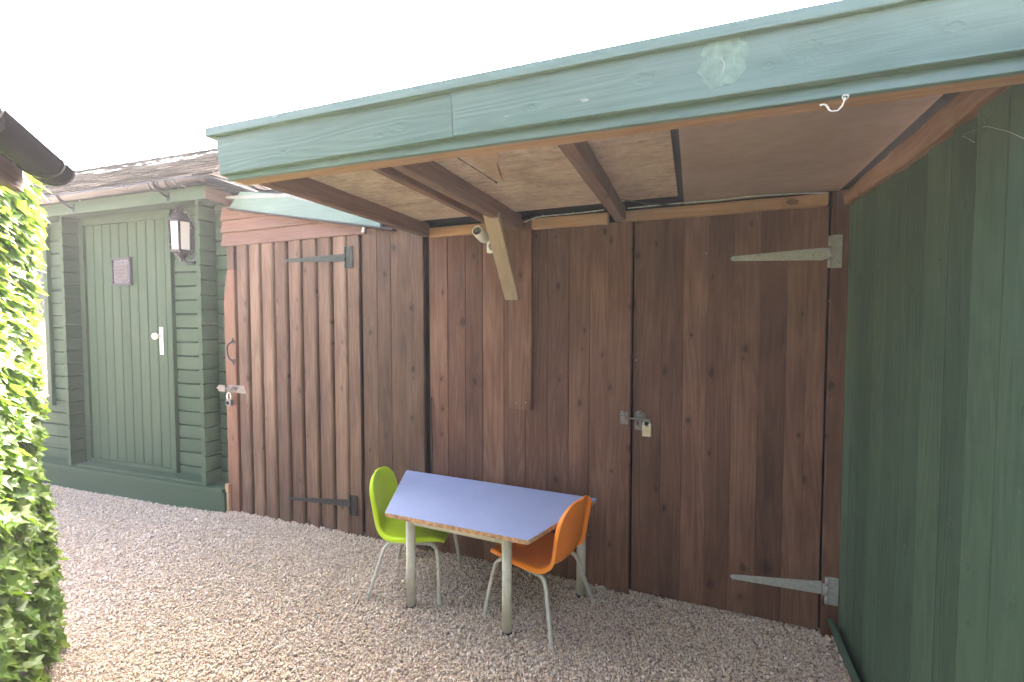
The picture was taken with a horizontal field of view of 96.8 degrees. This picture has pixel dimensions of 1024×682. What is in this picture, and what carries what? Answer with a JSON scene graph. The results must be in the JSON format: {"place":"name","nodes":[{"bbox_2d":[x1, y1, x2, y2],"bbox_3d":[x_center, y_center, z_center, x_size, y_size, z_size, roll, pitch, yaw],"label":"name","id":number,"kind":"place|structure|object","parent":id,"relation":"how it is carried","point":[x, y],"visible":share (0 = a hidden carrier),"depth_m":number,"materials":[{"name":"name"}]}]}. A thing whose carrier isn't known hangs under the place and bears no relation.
{"place":"outdoors","nodes":[
{"label":"outdoors","id":0,"kind":"place"},
{"bbox_2d":[0,0,837,178],"label":"sky","id":1,"kind":"structure","parent":0,"point":[99,83],"materials":[{"name":"white"}]},
{"bbox_2d":[19,483,851,681],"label":"ground","id":2,"kind":"structure","parent":0,"point":[429,679],"depth_m":2.23,"materials":[{"name":"beige gravel"}]},
{"bbox_2d":[0,103,75,191],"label":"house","id":3,"kind":"structure","parent":2,"relation":"on","point":[23,149],"depth_m":1.35,"materials":[{"name":"black plastic"}]},
{"bbox_2d":[0,172,69,681],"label":"ivy","id":4,"kind":"object","parent":3,"relation":"attached to","point":[26,503],"visible":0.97,"depth_m":1.83,"materials":[{"name":"green plant"}]},
{"bbox_2d":[7,148,270,513],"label":"green shed","id":5,"kind":"structure","parent":2,"relation":"on","point":[135,375],"depth_m":3.99,"materials":[{"name":"paint"}]},
{"bbox_2d":[7,225,56,404],"bbox_3d":[-4.755,-0.251,4.496,0.640,1.740,0.040,1,2,18],"label":"window","id":6,"kind":"structure","parent":5,"relation":"in","point":[46,351],"depth_m":4.41,"materials":[{"name":"white glass"}]},
{"bbox_2d":[82,219,171,467],"bbox_3d":[-3.461,0.026,4.045,1.036,2.143,0.092,1,2,18],"label":"door","id":7,"kind":"structure","parent":5,"relation":"in","point":[128,333],"depth_m":4.06,"materials":[{"name":"green paint"}]},
{"bbox_2d":[111,257,132,285],"bbox_3d":[-3.460,-0.615,4.035,0.244,0.245,0.024,1,2,18],"label":"plaque","id":8,"kind":"object","parent":7,"relation":"attached to","point":[121,271],"visible":1,"depth_m":4.03,"materials":[{"name":"grey metal"}]},
{"bbox_2d":[167,204,195,264],"bbox_3d":[-2.670,-0.861,3.691,0.182,0.486,0.208,1,2,18],"label":"wall lantern","id":9,"kind":"object","parent":5,"relation":"attached to","point":[180,223],"depth_m":3.63,"materials":[{"name":"metal"}]},
{"bbox_2d":[216,189,427,550],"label":"shed","id":10,"kind":"structure","parent":2,"relation":"on","point":[326,349],"depth_m":3.24,"materials":[{"name":"brown wood"}]},
{"bbox_2d":[226,392,232,405],"bbox_3d":[-2.212,0.452,3.558,0.057,0.108,0.023,1,2,22],"label":"padlock","id":11,"kind":"object","parent":10,"relation":"hanging from","point":[229,402],"visible":1,"depth_m":3.55,"materials":[{"name":"metal"}]},
{"bbox_2d":[216,235,363,536],"bbox_3d":[-1.687,0.331,3.367,1.388,2.128,0.080,1,2,22],"label":"door","id":12,"kind":"structure","parent":10,"relation":"in","point":[300,387],"depth_m":3.31,"materials":[{"name":"brown wood"}]},
{"bbox_2d":[366,466,461,606],"bbox_3d":[-0.572,1.076,2.654,0.456,0.648,0.449,0,2,8],"label":"school chair","id":13,"kind":"object","parent":2,"relation":"on","point":[383,486],"visible":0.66,"depth_m":2.54,"materials":[{"name":"plastic"}]},
{"bbox_2d":[385,470,596,635],"bbox_3d":[-0.222,1.144,2.477,1.254,0.555,0.618,1,2,22],"label":"school table","id":14,"kind":"object","parent":2,"relation":"on","point":[506,516],"visible":0.88,"depth_m":2.39,"materials":[{"name":"blue laminate"}]},
{"bbox_2d":[482,495,594,651],"bbox_3d":[0.160,1.088,2.360,0.456,0.648,0.449,2,3,36],"label":"school chair","id":15,"kind":"object","parent":2,"relation":"on","point":[540,556],"visible":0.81,"depth_m":2.26,"materials":[{"name":"orange plastic"}]},
{"bbox_2d":[205,0,1023,638],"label":"canopy shed","id":16,"kind":"structure","parent":2,"relation":"on","point":[573,350],"depth_m":2.18,"materials":[{"name":"brown wood"}]},
{"bbox_2d":[431,397,432,550],"bbox_3d":[-0.516,0.872,2.939,0.012,1.021,0.017,-2,3,-45],"label":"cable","id":17,"kind":"object","parent":16,"relation":"attached to","point":[431,442],"visible":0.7,"depth_m":2.92,"materials":[{"name":"black plastic"}]},
{"bbox_2d":[472,226,492,252],"bbox_3d":[-0.150,-0.589,2.643,0.092,0.135,0.200,2,3,37],"label":"security camera","id":18,"kind":"object","parent":16,"relation":"attached to","point":[480,233],"visible":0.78,"depth_m":2.59,"materials":[{"name":"white plastic"}]},
{"bbox_2d":[642,420,650,436],"bbox_3d":[0.715,0.463,2.416,0.047,0.089,0.021,1,2,22],"label":"padlock","id":19,"kind":"object","parent":16,"relation":"hanging from","point":[646,428],"visible":1,"depth_m":2.41,"materials":[{"name":"gold metal"}]},
{"bbox_2d":[621,199,679,204],"bbox_3d":[0.679,-0.689,2.253,0.327,0.030,0.021,0,2,-6],"label":"cable","id":20,"kind":"object","parent":16,"relation":"attached to","point":[649,203],"visible":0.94,"depth_m":2.24,"materials":[{"name":"black plastic"}]},
{"bbox_2d":[524,192,828,222],"bbox_3d":[0.748,-0.680,2.321,1.466,0.035,0.013,1,2,22],"label":"cable","id":21,"kind":"object","parent":16,"relation":"attached to","point":[691,202],"visible":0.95,"depth_m":2.24,"materials":[{"name":"black plastic"}]},
{"bbox_2d":[628,206,842,628],"bbox_3d":[1.063,0.373,2.288,1.000,2.000,0.051,1,2,22],"label":"door","id":22,"kind":"structure","parent":16,"relation":"in","point":[747,349],"depth_m":2.27,"materials":[{"name":"brown wood"}]},
{"bbox_2d":[820,94,848,111],"bbox_3d":[0.697,-0.512,0.984,0.052,0.034,0.008,1,2,22],"label":"string","id":23,"kind":"object","parent":16,"relation":"hanging from","point":[844,99],"visible":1,"depth_m":0.98,"materials":[{"name":"white"}]},
{"bbox_2d":[827,84,1023,681],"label":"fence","id":24,"kind":"object","parent":2,"relation":"on","point":[931,578],"visible":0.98,"depth_m":1.30,"materials":[{"name":"green paint"}]}
]}

